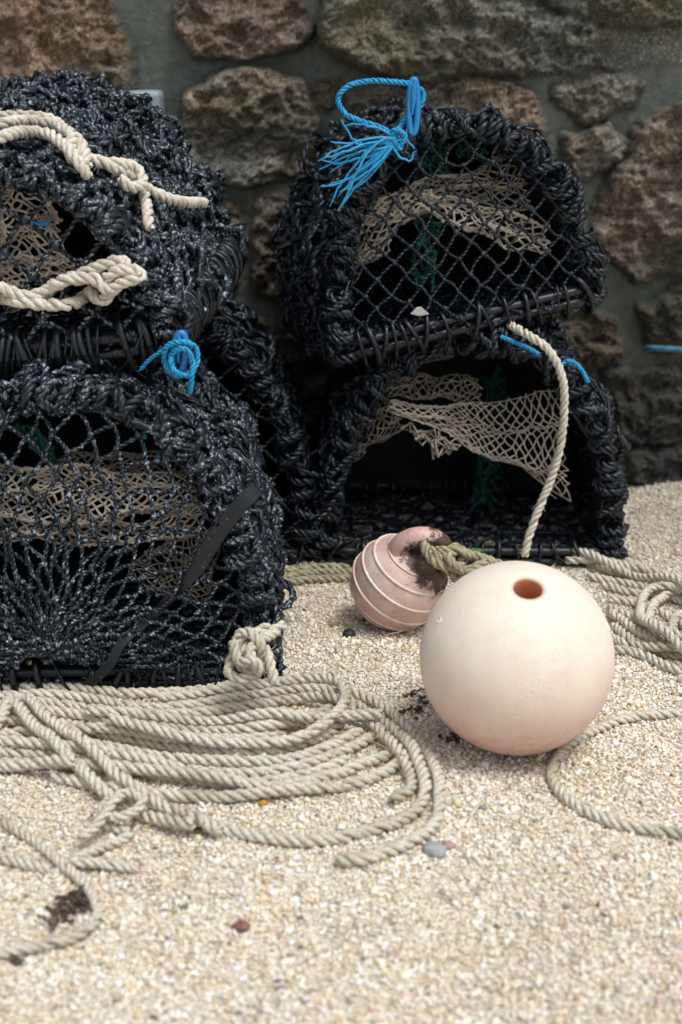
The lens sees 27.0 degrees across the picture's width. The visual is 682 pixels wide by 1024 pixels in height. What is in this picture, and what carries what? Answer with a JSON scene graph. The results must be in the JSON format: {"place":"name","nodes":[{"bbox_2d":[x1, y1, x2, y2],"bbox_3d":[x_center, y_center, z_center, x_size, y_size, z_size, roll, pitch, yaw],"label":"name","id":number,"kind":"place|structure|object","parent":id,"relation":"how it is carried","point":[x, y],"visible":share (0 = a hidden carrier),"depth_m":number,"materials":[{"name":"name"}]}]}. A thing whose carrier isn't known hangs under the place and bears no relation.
{"place":"outdoors","nodes":[
{"label":"outdoors","id":0,"kind":"place"},
{"bbox_2d":[0,480,681,1023],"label":"sand ground","id":1,"kind":"structure","parent":0,"point":[112,992],"depth_m":1.72,"materials":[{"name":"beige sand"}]},
{"bbox_2d":[0,781,155,958],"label":"loose rope","id":2,"kind":"object","parent":1,"relation":"on","point":[117,806],"visible":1,"depth_m":1.79,"materials":[{"name":"fabric"}]},
{"bbox_2d":[0,312,296,690],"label":"lobster pot","id":3,"kind":"object","parent":1,"relation":"on","point":[156,482],"visible":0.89,"depth_m":2.24,"materials":[{"name":"black fabric"}]},
{"bbox_2d":[0,67,249,380],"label":"lobster pot","id":4,"kind":"object","parent":3,"relation":"on","point":[59,215],"visible":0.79,"depth_m":2.24,"materials":[{"name":"black fabric"}]},
{"bbox_2d":[0,255,146,311],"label":"braided rope","id":5,"kind":"object","parent":4,"relation":"on","point":[123,272],"visible":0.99,"depth_m":2.14,"materials":[{"name":"beige fabric"}]},
{"bbox_2d":[0,109,208,231],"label":"draped rope","id":6,"kind":"object","parent":4,"relation":"on","point":[80,157],"visible":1,"depth_m":2.19,"materials":[{"name":"beige fabric"}]},
{"bbox_2d":[91,287,327,565],"bbox_3d":[-0.335,-0.145,2.708,0.635,0.600,1.013,-1,19,-4],"label":"lobster pot","id":7,"kind":"object","parent":1,"relation":"on","point":[234,347],"visible":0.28,"depth_m":2.77,"materials":[{"name":"black fabric"}]},
{"bbox_2d":[0,672,446,867],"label":"coiled rope","id":8,"kind":"object","parent":1,"relation":"on","point":[214,741],"visible":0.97,"depth_m":2.06,"materials":[{"name":"fabric"}]},
{"bbox_2d":[222,620,288,687],"bbox_3d":[-0.117,0.219,2.184,0.127,0.097,0.082,-17,25,-41],"label":"rope knot","id":9,"kind":"object","parent":8,"relation":"on","point":[247,660],"visible":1,"depth_m":2.16,"materials":[{"name":"fabric"}]},
{"bbox_2d":[36,688,459,930],"bbox_3d":[-0.068,0.392,1.932,0.156,0.024,0.787,14,23,36],"label":"seaweed","id":10,"kind":"object","parent":1,"relation":"on","point":[81,904],"visible":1,"depth_m":1.71,"materials":[{"name":"black plant"}]},
{"bbox_2d":[234,562,351,584],"bbox_3d":[-0.051,0.123,2.737,0.303,0.042,0.102,-5,19,-15],"label":"mossy rope","id":11,"kind":"object","parent":1,"relation":"on","point":[326,572],"visible":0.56,"depth_m":2.75,"materials":[{"name":"beige fabric"}]},
{"bbox_2d":[0,0,681,485],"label":"stone wall","id":12,"kind":"structure","parent":1,"relation":"on","point":[588,88],"depth_m":3.07,"materials":[{"name":"stone"}]},
{"bbox_2d":[124,90,164,124],"bbox_3d":[-0.434,-0.855,3.061,0.100,0.100,0.114,0,19,0],"label":"junction box","id":13,"kind":"object","parent":12,"relation":"attached to","point":[157,96],"visible":0.19,"depth_m":3.01,"materials":[{"name":"grey plastic"}]},
{"bbox_2d":[641,345,681,352],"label":"blue pipe","id":14,"kind":"object","parent":12,"relation":"attached to","point":[658,348],"visible":1,"depth_m":3.16,"materials":[{"name":"plastic"}]},
{"bbox_2d":[2,554,681,1015],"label":"pebbles","id":15,"kind":"object","parent":1,"relation":"on","point":[438,850],"visible":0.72,"depth_m":1.74,"materials":[{"name":"grey stone"}]},
{"bbox_2d":[349,526,455,630],"bbox_3d":[0.106,0.108,2.500,0.184,0.203,0.173,0,19,0],"label":"fishing buoy","id":16,"kind":"object","parent":1,"relation":"on","point":[398,582],"visible":0.87,"depth_m":2.44,"materials":[{"name":"pink plastic"}]},
{"bbox_2d":[419,540,511,582],"bbox_3d":[0.215,0.085,2.412,0.165,0.073,0.064,0,19,0],"label":"mossy rope","id":17,"kind":"object","parent":16,"relation":"on","point":[441,558],"visible":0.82,"depth_m":2.39,"materials":[{"name":"fabric"}]},
{"bbox_2d":[310,288,630,568],"bbox_3d":[0.258,-0.189,2.972,0.671,0.517,0.521,0,19,0],"label":"lobster pot","id":18,"kind":"object","parent":1,"relation":"on","point":[464,418],"visible":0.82,"depth_m":2.93,"materials":[{"name":"black fabric"}]},
{"bbox_2d":[267,76,609,367],"bbox_3d":[0.157,-0.613,2.794,0.608,0.513,0.576,-14,19,-10],"label":"lobster pot","id":19,"kind":"object","parent":18,"relation":"on","point":[398,208],"visible":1,"depth_m":2.66,"materials":[{"name":"black fabric"}]},
{"bbox_2d":[506,321,568,557],"bbox_3d":[0.359,-0.141,2.700,0.097,0.434,0.138,-7,20,-21],"label":"hanging rope","id":20,"kind":"object","parent":19,"relation":"hanging from","point":[543,344],"visible":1,"depth_m":2.66,"materials":[{"name":"fabric"}]},
{"bbox_2d":[419,561,614,755],"bbox_3d":[0.255,0.211,2.064,0.281,0.281,0.281,0,19,0],"label":"fishing buoy","id":21,"kind":"object","parent":1,"relation":"on","point":[516,658],"visible":1,"depth_m":1.96,"materials":[{"name":"plastic"}]},
{"bbox_2d":[545,707,681,839],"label":"rope","id":22,"kind":"object","parent":1,"relation":"on","point":[574,804],"visible":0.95,"depth_m":1.97,"materials":[{"name":"fabric"}]},
{"bbox_2d":[565,548,681,674],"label":"coiled rope","id":23,"kind":"object","parent":1,"relation":"on","point":[665,642],"visible":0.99,"depth_m":2.57,"materials":[{"name":"fabric"}]},
{"bbox_2d":[470,548,483,552],"bbox_3d":[0.258,0.100,2.745,0.036,0.060,0.023,0,19,0],"label":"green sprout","id":24,"kind":"object","parent":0,"point":[479,550],"visible":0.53,"depth_m":2.73,"materials":[{"name":"green plant"}]}
]}

